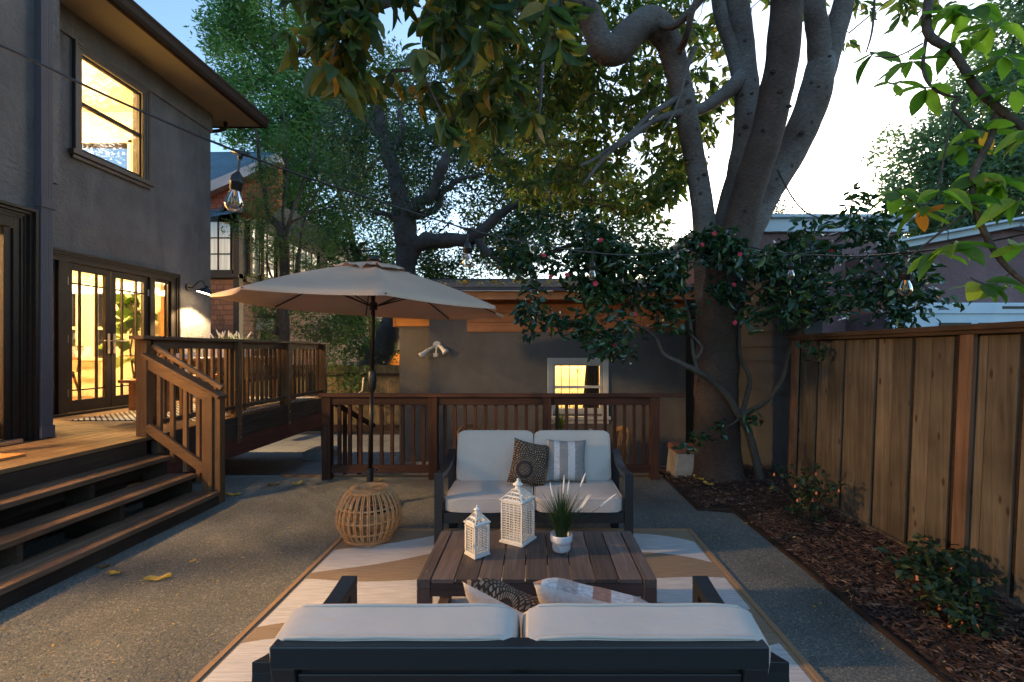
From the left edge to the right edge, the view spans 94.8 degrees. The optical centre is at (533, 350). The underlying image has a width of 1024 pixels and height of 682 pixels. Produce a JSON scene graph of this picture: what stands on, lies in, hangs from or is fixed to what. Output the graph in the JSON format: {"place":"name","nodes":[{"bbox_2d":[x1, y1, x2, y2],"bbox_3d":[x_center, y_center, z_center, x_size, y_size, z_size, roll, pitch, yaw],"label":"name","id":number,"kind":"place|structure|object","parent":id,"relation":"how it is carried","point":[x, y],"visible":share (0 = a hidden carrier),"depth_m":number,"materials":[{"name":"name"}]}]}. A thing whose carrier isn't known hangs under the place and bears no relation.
{"place":"outdoors","nodes":[
{"label":"outdoors","id":0,"kind":"place"},
{"bbox_2d":[334,405,375,473],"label":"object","id":1,"kind":"structure","parent":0,"point":[354,414],"depth_m":6.03,"materials":[{"name":"wood"}]},
{"bbox_2d":[124,435,648,507],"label":"paved patio","id":2,"kind":"structure","parent":0,"point":[281,457],"depth_m":8.40,"materials":[{"name":"grey concrete"}]},
{"bbox_2d":[254,314,274,395],"bbox_3d":[-5.827,0.568,10.200,0.368,2.764,0.368,0,0,-45],"label":"bird feeder","id":3,"kind":"object","parent":2,"relation":"on","point":[259,325],"visible":0.37,"depth_m":10.10,"materials":[{"name":"black metal"}]},
{"bbox_2d":[221,104,375,392],"bbox_3d":[-5.110,-1.905,10.025,3.437,6.652,2.029,0,0,0],"label":"slender tree","id":4,"kind":"object","parent":2,"relation":"on","point":[281,328],"visible":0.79,"depth_m":9.88,"materials":[{"name":"green plant"}]},
{"bbox_2d":[303,446,336,459],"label":"footing block","id":5,"kind":"structure","parent":2,"relation":"on","point":[314,453],"depth_m":8.33,"materials":[{"name":"concrete"}]},
{"bbox_2d":[0,396,321,474],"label":"raised deck","id":6,"kind":"structure","parent":5,"relation":"on","point":[260,429],"depth_m":5.20,"materials":[{"name":"brown wood"}]},
{"bbox_2d":[0,453,25,460],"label":"doormat","id":7,"kind":"object","parent":6,"relation":"on","point":[4,456],"visible":1,"depth_m":3.67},
{"bbox_2d":[69,397,314,420],"bbox_3d":[-4.725,0.834,7.010,1.650,0.008,2.780,0,0,0],"label":"deck rug","id":8,"kind":"object","parent":6,"relation":"on","point":[126,416],"visible":0.36,"depth_m":6.11,"materials":[{"name":"beige fabric"}]},
{"bbox_2d":[118,374,216,409],"bbox_3d":[-5.475,0.614,7.200,0.290,0.428,1.700,0,0,0],"label":"bench","id":9,"kind":"object","parent":8,"relation":"on","point":[132,394],"visible":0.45,"depth_m":6.50,"materials":[{"name":"brown wood"}]},
{"bbox_2d":[167,356,268,411],"bbox_3d":[-4.728,0.464,7.200,0.745,0.728,2.000,0,0,0],"label":"dining table","id":10,"kind":"object","parent":8,"relation":"on","point":[168,385],"visible":0.09,"depth_m":6.39,"materials":[{"name":"brown wood"}]},
{"bbox_2d":[176,353,195,357],"bbox_3d":[-4.825,0.069,6.475,0.210,0.058,0.250,0,0,0],"label":"paper stack","id":11,"kind":"object","parent":10,"relation":"on","point":[186,355],"visible":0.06,"depth_m":6.41,"materials":[{"name":"white paper"}]},
{"bbox_2d":[208,330,250,356],"bbox_3d":[-4.676,-0.113,7.306,0.403,0.422,0.801,0,0,0],"label":"planter box","id":12,"kind":"object","parent":10,"relation":"on","point":[222,335],"visible":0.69,"depth_m":7.08,"materials":[{"name":"white ceramic"}]},
{"bbox_2d":[222,374,297,409],"bbox_3d":[-4.135,0.614,7.200,0.290,0.428,1.700,0,0,0],"label":"bench","id":13,"kind":"object","parent":8,"relation":"on","point":[259,380],"visible":0.06,"depth_m":6.79,"materials":[{"name":"brown wood"}]},
{"bbox_2d":[129,335,329,442],"bbox_3d":[-3.801,0.527,6.560,0.167,1.345,4.120,0,0,0],"label":"deck railing","id":14,"kind":"object","parent":6,"relation":"on","point":[281,371],"visible":0.89,"depth_m":5.95,"materials":[{"name":"brown wood"}]},
{"bbox_2d":[457,424,478,439],"bbox_3d":[-0.743,1.495,6.513,0.479,0.908,0.465,0,0,30],"label":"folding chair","id":15,"kind":"object","parent":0,"point":[460,429],"visible":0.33,"depth_m":6.62,"materials":[{"name":"brown wood"}]},
{"bbox_2d":[0,476,940,681],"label":"gravel ground","id":16,"kind":"structure","parent":0,"point":[299,554],"depth_m":2.96,"materials":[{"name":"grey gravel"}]},
{"bbox_2d":[94,564,109,567],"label":"fallen leaf","id":17,"kind":"object","parent":16,"relation":"on","point":[101,566],"visible":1,"depth_m":3.25,"materials":[{"name":"brown plant"}]},
{"bbox_2d":[0,441,218,610],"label":"deck stairs","id":18,"kind":"structure","parent":16,"relation":"on","point":[83,500],"depth_m":3.65,"materials":[{"name":"brown wood"}]},
{"bbox_2d":[106,570,119,574],"bbox_3d":[-2.821,1.486,3.152,0.100,0.019,0.045,0,0,6],"label":"fallen leaf","id":19,"kind":"object","parent":16,"relation":"on","point":[111,572],"visible":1,"depth_m":3.16,"materials":[{"name":"yellow plant"}]},
{"bbox_2d":[139,573,171,580],"bbox_3d":[-2.472,1.482,3.069,0.177,0.027,0.060,0,0,-20],"label":"fallen leaf","id":20,"kind":"object","parent":16,"relation":"on","point":[151,577],"visible":1,"depth_m":3.08,"materials":[{"name":"yellow plant"}]},
{"bbox_2d":[140,344,227,503],"bbox_3d":[-3.439,0.718,4.620,0.783,1.562,0.140,0,0,0],"label":"stair railing","id":21,"kind":"object","parent":16,"relation":"on","point":[207,462],"visible":0.94,"depth_m":4.60,"materials":[{"name":"brown wood"}]},
{"bbox_2d":[225,492,240,495],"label":"fallen leaf","id":22,"kind":"object","parent":16,"relation":"on","point":[231,494],"visible":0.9,"depth_m":4.87,"materials":[{"name":"plant"}]},
{"bbox_2d":[210,257,503,514],"bbox_3d":[-1.540,0.298,4.510,2.446,2.396,2.446,0,0,0],"label":"patio umbrella","id":23,"kind":"object","parent":16,"relation":"on","point":[373,287],"visible":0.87,"depth_m":4.32,"materials":[{"name":"beige fabric"}]},
{"bbox_2d":[281,474,662,476],"bbox_3d":[-0.735,1.504,5.593,4.530,0.052,0.035,0,0,0],"label":"edging board","id":24,"kind":"object","parent":16,"relation":"on","point":[390,475],"visible":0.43,"depth_m":5.58,"materials":[{"name":"brown wood"}]},
{"bbox_2d":[319,393,683,479],"bbox_3d":[-0.370,1.027,5.500,4.220,1.046,0.140,0,0,0],"label":"patio railing","id":25,"kind":"object","parent":16,"relation":"on","point":[433,401],"visible":0.64,"depth_m":5.47,"materials":[{"name":"brown wood"}]},
{"bbox_2d":[190,528,825,681],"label":"outdoor rug","id":26,"kind":"object","parent":16,"relation":"on","point":[389,571],"visible":0.27,"depth_m":3.04,"materials":[{"name":"beige fabric"}]},
{"bbox_2d":[335,482,401,547],"bbox_3d":[-1.295,1.280,3.700,0.495,0.428,0.494,0,0,0],"label":"rattan stool","id":27,"kind":"object","parent":26,"relation":"on","point":[376,490],"visible":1,"depth_m":3.57,"materials":[{"name":"beige wicker"}]},
{"bbox_2d":[252,576,788,681],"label":"sofa","id":28,"kind":"object","parent":26,"relation":"on","point":[340,634],"visible":1,"depth_m":1.17,"materials":[{"name":"fabric"}]},
{"bbox_2d":[462,578,539,636],"bbox_3d":[-0.040,0.900,1.590,0.380,0.134,0.380,17,-32,19],"label":"throw pillow","id":29,"kind":"object","parent":28,"relation":"on","point":[486,590],"visible":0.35,"depth_m":1.49,"materials":[{"name":"fabric"}]},
{"bbox_2d":[533,578,647,603],"bbox_3d":[0.190,0.890,1.590,0.400,0.136,0.400,10,-41,8],"label":"throw pillow","id":30,"kind":"object","parent":28,"relation":"on","point":[555,590],"visible":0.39,"depth_m":1.47,"materials":[{"name":"fabric"}]},
{"bbox_2d":[434,430,632,544],"bbox_3d":[0.000,1.081,3.717,1.430,0.830,0.695,0,0,0],"label":"sofa","id":31,"kind":"object","parent":26,"relation":"on","point":[481,471],"visible":0.7,"depth_m":3.71,"materials":[{"name":"fabric"}]},
{"bbox_2d":[507,438,548,485],"bbox_3d":[-0.034,0.895,3.735,0.310,0.350,0.138,14,-21,-12],"label":"throw pillow","id":32,"kind":"object","parent":31,"relation":"on","point":[529,463],"visible":0.98,"depth_m":3.68,"materials":[{"name":"fabric"}]},
{"bbox_2d":[545,439,585,482],"bbox_3d":[0.259,0.890,3.799,0.330,0.340,0.136,2,-16,-2],"label":"throw pillow","id":33,"kind":"object","parent":31,"relation":"on","point":[566,459],"visible":0.99,"depth_m":3.75,"materials":[{"name":"fabric"}]},
{"bbox_2d":[417,531,656,603],"bbox_3d":[0.015,1.286,2.520,1.135,0.416,0.600,0,0,0],"label":"coffee table","id":34,"kind":"object","parent":26,"relation":"on","point":[442,576],"visible":0.71,"depth_m":2.38,"materials":[{"name":"brown wood"}]},
{"bbox_2d":[463,505,490,559],"bbox_3d":[-0.300,0.948,2.492,0.109,0.262,0.108,0,0,-42],"label":"lantern","id":35,"kind":"object","parent":34,"relation":"on","point":[474,552],"visible":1,"depth_m":2.48,"materials":[{"name":"white metal"}]},
{"bbox_2d":[465,526,473,554],"bbox_3d":[-0.336,0.990,2.458,0.012,0.140,0.078,0,0,-42],"label":"door panel","id":36,"kind":"structure","parent":35,"relation":"in","point":[466,527],"depth_m":2.47,"materials":[{"name":"white metal"}]},
{"bbox_2d":[499,478,536,547],"bbox_3d":[-0.090,0.903,2.677,0.156,0.353,0.156,0,0,30],"label":"lantern","id":37,"kind":"object","parent":34,"relation":"on","point":[521,538],"visible":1,"depth_m":2.65,"materials":[{"name":"white metal"}]},
{"bbox_2d":[2,475,1015,678],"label":"leaf litter","id":38,"kind":"object","parent":16,"relation":"on","point":[1014,639],"visible":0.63,"depth_m":2.78,"materials":[{"name":"plant"}]},
{"bbox_2d":[663,475,698,509],"bbox_3d":[1.542,1.499,5.013,0.020,0.042,1.173,0,0,0],"label":"edging board","id":39,"kind":"object","parent":16,"relation":"on","point":[681,493],"visible":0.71,"depth_m":4.88,"materials":[{"name":"brown wood"}]},
{"bbox_2d":[698,508,730,510],"bbox_3d":[1.692,1.499,4.410,0.303,0.042,0.020,0,0,0],"label":"edging board","id":40,"kind":"object","parent":16,"relation":"on","point":[703,509],"visible":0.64,"depth_m":4.40,"materials":[{"name":"brown wood"}]},
{"bbox_2d":[732,509,950,681],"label":"edging board","id":41,"kind":"object","parent":16,"relation":"on","point":[933,671],"visible":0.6,"depth_m":2.68,"materials":[{"name":"brown wood"}]},
{"bbox_2d":[660,464,1023,681],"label":"mulch bed","id":42,"kind":"object","parent":16,"relation":"on","point":[930,644],"visible":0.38,"depth_m":3.04,"materials":[{"name":"brown wood"}]},
{"bbox_2d":[272,0,957,482],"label":"magnolia tree","id":43,"kind":"object","parent":42,"relation":"on","point":[484,42],"visible":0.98,"depth_m":5.22,"materials":[{"name":"green plant"}]},
{"bbox_2d":[666,442,693,477],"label":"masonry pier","id":44,"kind":"structure","parent":42,"relation":"on","point":[680,462],"depth_m":5.45,"materials":[{"name":"concrete"}]},
{"bbox_2d":[484,168,972,481],"bbox_3d":[1.807,-0.252,4.498,4.571,3.597,1.625,0,0,0],"label":"camellia tree","id":45,"kind":"object","parent":42,"relation":"on","point":[608,268],"visible":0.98,"depth_m":4.44,"materials":[{"name":"green plant"}]},
{"bbox_3d":[2.046,-1.214,5.014,0.012,0.125,0.099,0,0,0],"label":"cable hook","id":46,"kind":"object","parent":45,"relation":"attached to","visible":0},
{"bbox_2d":[0,44,1023,256],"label":"light cable","id":47,"kind":"object","parent":46,"relation":"hanging from","point":[146,113],"visible":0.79,"depth_m":1.83,"materials":[{"name":"black plastic"}]},
{"bbox_2d":[224,147,249,211],"bbox_3d":[-1.021,-0.590,1.620,0.082,0.224,0.057,0,0,0],"label":"string light bulb","id":48,"kind":"object","parent":47,"relation":"hanging from","point":[236,180],"visible":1,"depth_m":1.61,"materials":[{"name":"clear glass"}]},
{"bbox_2d":[462,225,473,267],"bbox_3d":[-0.352,-0.554,2.500,0.064,0.226,0.057,0,0,0],"label":"string light bulb","id":49,"kind":"object","parent":47,"relation":"hanging from","point":[467,247],"visible":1,"depth_m":2.49,"materials":[{"name":"clear glass"}]},
{"bbox_2d":[588,250,596,279],"bbox_3d":[0.432,-0.627,3.450,0.064,0.226,0.057,0,0,0],"label":"string light bulb","id":50,"kind":"object","parent":47,"relation":"hanging from","point":[592,266],"visible":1,"depth_m":3.44,"materials":[{"name":"clear glass"}]},
{"bbox_2d":[673,249,678,272],"bbox_3d":[1.329,-0.841,4.400,0.064,0.226,0.057,0,0,0],"label":"string light bulb","id":51,"kind":"object","parent":47,"relation":"hanging from","point":[676,251],"visible":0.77,"depth_m":4.39,"materials":[{"name":"clear glass"}]},
{"bbox_2d":[787,252,794,279],"bbox_3d":[2.025,-0.672,3.700,0.064,0.226,0.057,0,0,0],"label":"string light bulb","id":52,"kind":"object","parent":47,"relation":"hanging from","point":[790,266],"visible":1,"depth_m":3.69,"materials":[{"name":"clear glass"}]},
{"bbox_2d":[898,248,913,295],"bbox_3d":[1.741,-0.367,2.200,0.064,0.226,0.057,0,0,0],"label":"string light bulb","id":53,"kind":"object","parent":47,"relation":"hanging from","point":[905,277],"visible":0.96,"depth_m":2.19,"materials":[{"name":"clear glass"}]},
{"bbox_2d":[768,462,845,522],"bbox_3d":[2.335,1.219,3.949,0.499,0.468,0.736,0,0,0],"label":"flowering shrub","id":54,"kind":"object","parent":42,"relation":"on","point":[808,497],"visible":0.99,"depth_m":3.95,"materials":[{"name":"green plant"}]},
{"bbox_2d":[786,321,1023,611],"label":"side fence","id":55,"kind":"object","parent":42,"relation":"on","point":[906,434],"visible":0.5,"depth_m":3.27,"materials":[{"name":"brown wood"}]},
{"bbox_2d":[874,532,1007,599],"bbox_3d":[2.477,1.309,2.868,0.515,0.307,0.600,0,0,0],"label":"flowering shrub","id":56,"kind":"object","parent":42,"relation":"on","point":[931,558],"visible":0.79,"depth_m":2.82,"materials":[{"name":"green plant"}]},
{"bbox_2d":[895,563,1011,637],"bbox_3d":[2.221,1.352,2.503,0.375,0.284,0.461,0,0,0],"label":"flowering shrub","id":57,"kind":"object","parent":42,"relation":"on","point":[957,611],"visible":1,"depth_m":2.47,"materials":[{"name":"green plant"}]},
{"bbox_2d":[47,431,955,681],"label":"ground","id":58,"kind":"structure","parent":0,"point":[385,433],"depth_m":10.93,"materials":[{"name":"soil"}]},
{"bbox_2d":[0,0,269,546],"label":"stucco house","id":59,"kind":"structure","parent":58,"relation":"on","point":[92,231],"depth_m":6.47,"materials":[{"name":"grey paint"}]},
{"bbox_2d":[0,200,38,445],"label":"door frame","id":60,"kind":"structure","parent":59,"relation":"in","point":[19,225],"depth_m":4.31,"materials":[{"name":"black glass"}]},
{"bbox_2d":[72,346,83,398],"bbox_3d":[-8.000,0.373,7.909,0.440,0.915,0.449,0,0,0],"label":"dining chair","id":61,"kind":"object","parent":59,"relation":"on","point":[74,348],"visible":0.19,"depth_m":8.09,"materials":[{"name":"wood"}]},
{"bbox_2d":[68,39,154,189],"bbox_3d":[-5.990,-3.277,6.708,0.130,1.545,1.303,0,0,0],"label":"window","id":62,"kind":"structure","parent":59,"relation":"in","point":[142,178],"depth_m":6.66,"materials":[{"name":"beige glass"}]},
{"bbox_2d":[53,247,180,417],"bbox_3d":[-6.028,-0.220,6.670,0.183,2.120,2.500,0,0,0],"label":"glass door set","id":63,"kind":"structure","parent":59,"relation":"in","point":[65,262],"depth_m":6.61,"materials":[{"name":"metal"}]},
{"bbox_2d":[98,286,157,394],"bbox_3d":[-6.841,-0.124,7.939,0.810,1.902,0.766,0,0,-44],"label":"indoor fig plant","id":64,"kind":"object","parent":59,"relation":"on","point":[128,311],"visible":0.44,"depth_m":7.89,"materials":[{"name":"green plant"}]},
{"bbox_2d":[123,280,140,355],"bbox_3d":[-7.160,-0.580,8.380,0.440,1.340,0.050,0,0,0],"label":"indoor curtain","id":65,"kind":"object","parent":59,"relation":"hanging from","point":[129,284],"visible":0.16,"depth_m":8.37,"materials":[{"name":"white fabric"}]},
{"bbox_2d":[185,280,212,294],"bbox_3d":[-5.783,-1.087,8.149,0.432,0.264,0.267,0,0,0],"label":"wall lamp","id":66,"kind":"object","parent":59,"relation":"attached to","point":[205,290],"visible":0.92,"depth_m":8.13,"materials":[{"name":"black metal"}]},
{"bbox_2d":[73,151,398,364],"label":"shingled house","id":67,"kind":"structure","parent":58,"relation":"on","point":[231,265],"depth_m":13.00,"materials":[{"name":"brown wood"}]},
{"bbox_2d":[211,218,232,272],"bbox_3d":[-8.875,-2.880,12.955,1.170,1.520,0.070,0,0,0],"label":"window","id":68,"kind":"structure","parent":67,"relation":"in","point":[221,245],"depth_m":12.97,"materials":[{"name":"white glass"}]},
{"bbox_2d":[253,225,274,279],"bbox_3d":[-8.095,-2.880,14.100,0.070,1.520,1.320,0,0,0],"label":"window","id":69,"kind":"structure","parent":67,"relation":"in","point":[258,268],"depth_m":13.95,"materials":[{"name":"glass"}]},
{"bbox_2d":[290,242,318,273],"bbox_3d":[-8.095,-2.880,16.300,0.070,1.520,2.720,0,0,0],"label":"window","id":70,"kind":"structure","parent":67,"relation":"in","point":[303,251],"depth_m":16.63,"materials":[{"name":"glass"}]},
{"bbox_2d":[327,258,335,267],"bbox_3d":[-8.095,-2.880,19.950,0.070,1.520,3.220,0,0,0],"label":"window","id":71,"kind":"structure","parent":67,"relation":"in","point":[328,266],"depth_m":18.67,"materials":[{"name":"glass"}]},
{"bbox_2d":[183,0,349,217],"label":"tall evergreen","id":72,"kind":"object","parent":58,"relation":"on","point":[242,25],"visible":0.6,"depth_m":17.35,"materials":[{"name":"green plant"}]},
{"bbox_2d":[215,365,398,430],"bbox_3d":[-5.632,1.085,10.797,6.736,1.529,0.095,0,0,0],"label":"back fence","id":73,"kind":"object","parent":58,"relation":"on","point":[387,377],"visible":0.09,"depth_m":10.82,"materials":[{"name":"brown wood"}]},
{"bbox_2d":[342,349,368,364],"bbox_3d":[-4.400,0.953,11.827,1.000,1.993,0.346,0,0,0],"label":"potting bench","id":74,"kind":"object","parent":58,"relation":"on","point":[352,354],"visible":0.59,"depth_m":11.80,"materials":[{"name":"plant"}]},
{"bbox_2d":[324,314,398,364],"bbox_3d":[-4.442,0.046,12.288,2.492,3.841,1.531,0,0,26],"label":"leafy shrub","id":75,"kind":"object","parent":58,"relation":"on","point":[364,344],"visible":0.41,"depth_m":12.13,"materials":[{"name":"green plant"}]},
{"bbox_2d":[285,30,452,327],"bbox_3d":[-6.907,-5.661,19.190,7.686,15.386,5.467,0,0,0],"label":"dark evergreen","id":76,"kind":"object","parent":58,"relation":"on","point":[356,248],"visible":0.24,"depth_m":18.96,"materials":[{"name":"green plant"}]},
{"bbox_2d":[390,350,398,364],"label":"lit shed","id":77,"kind":"structure","parent":58,"relation":"on","point":[394,362],"depth_m":13.00,"materials":[{"name":"brown wood"}]},
{"bbox_2d":[309,53,570,364],"bbox_3d":[-2.794,-4.108,13.180,7.777,10.549,4.474,0,0,0],"label":"oak tree","id":78,"kind":"object","parent":58,"relation":"on","point":[411,244],"visible":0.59,"depth_m":12.09,"materials":[{"name":"green plant"}]},
{"bbox_2d":[393,271,694,466],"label":"garden building","id":79,"kind":"structure","parent":58,"relation":"on","point":[495,355],"depth_m":7.55,"materials":[{"name":"paint"}]},
{"bbox_2d":[418,341,448,358],"bbox_3d":[-1.575,-0.010,7.441,0.481,0.282,0.216,0,0,0],"label":"flood light","id":80,"kind":"object","parent":79,"relation":"attached to","point":[437,345],"visible":1,"depth_m":7.41,"materials":[{"name":"white plastic"}]},
{"bbox_2d":[437,279,638,285],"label":"roof leaf litter","id":81,"kind":"object","parent":79,"relation":"on","point":[464,281],"visible":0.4,"depth_m":7.99,"materials":[{"name":"brown plant"}]},
{"bbox_2d":[547,358,610,423],"bbox_3d":[0.706,0.644,7.578,1.038,1.052,0.236,0,0,0],"label":"window","id":82,"kind":"structure","parent":79,"relation":"in","point":[551,362],"depth_m":7.53,"materials":[{"name":"white glass"}]},
{"bbox_2d":[430,71,682,279],"bbox_3d":[0.693,-4.321,17.367,9.428,12.665,5.567,0,0,0],"label":"olive green tree","id":83,"kind":"object","parent":58,"relation":"on","point":[556,214],"visible":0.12,"depth_m":16.56,"materials":[{"name":"green plant"}]},
{"bbox_2d":[683,192,825,236],"bbox_3d":[10.053,-2.705,21.784,7.697,9.396,3.794,0,0,0],"label":"distant tree","id":84,"kind":"object","parent":58,"relation":"on","point":[781,210],"visible":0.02,"depth_m":21.56,"materials":[{"name":"green plant"}]},
{"bbox_2d":[686,239,830,479],"bbox_3d":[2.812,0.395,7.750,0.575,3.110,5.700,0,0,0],"label":"neighbour shed","id":85,"kind":"structure","parent":58,"relation":"on","point":[763,354],"depth_m":5.75,"materials":[{"name":"paint"}]},
{"bbox_2d":[860,0,1023,238],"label":"maple tree","id":86,"kind":"object","parent":58,"relation":"on","point":[924,174],"visible":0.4,"depth_m":14.58,"materials":[{"name":"green plant"}]},
{"bbox_2d":[84,0,1022,278],"label":"sky","id":87,"kind":"structure","parent":0,"point":[855,114],"materials":[{"name":"white"}]},
{"bbox_2d":[551,410,583,429],"bbox_3d":[0.409,0.969,6.400,0.745,0.479,0.681,0,0,31],"label":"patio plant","id":88,"kind":"object","parent":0,"point":[561,421],"visible":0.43,"depth_m":6.31,"materials":[{"name":"green plant"}]},
{"bbox_2d":[524,473,616,553],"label":"potted grass","id":89,"kind":"object","parent":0,"point":[561,535],"depth_m":2.50,"materials":[{"name":"green plant"}]},
{"bbox_2d":[617,426,630,463],"bbox_3d":[1.026,1.495,6.405,0.479,0.908,0.465,0,0,-10],"label":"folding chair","id":90,"kind":"object","parent":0,"point":[628,434],"visible":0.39,"depth_m":6.34,"materials":[{"name":"brown wood"}]},
{"bbox_2d":[666,214,1023,332],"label":"neighbour house","id":91,"kind":"structure","parent":0,"point":[954,272],"depth_m":7.00,"materials":[{"name":"grey paint"}]},
{"bbox_2d":[939,323,970,325],"bbox_3d":[6.198,-0.105,6.913,0.450,0.610,0.027,0,0,0],"label":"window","id":92,"kind":"structure","parent":91,"relation":"in","point":[942,324],"depth_m":6.90,"materials":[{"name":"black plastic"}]},
{"bbox_2d":[852,0,1023,304],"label":"overhanging branch","id":93,"kind":"object","parent":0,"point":[998,202],"visible":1,"depth_m":1.92,"materials":[{"name":"green plant"}]}
]}

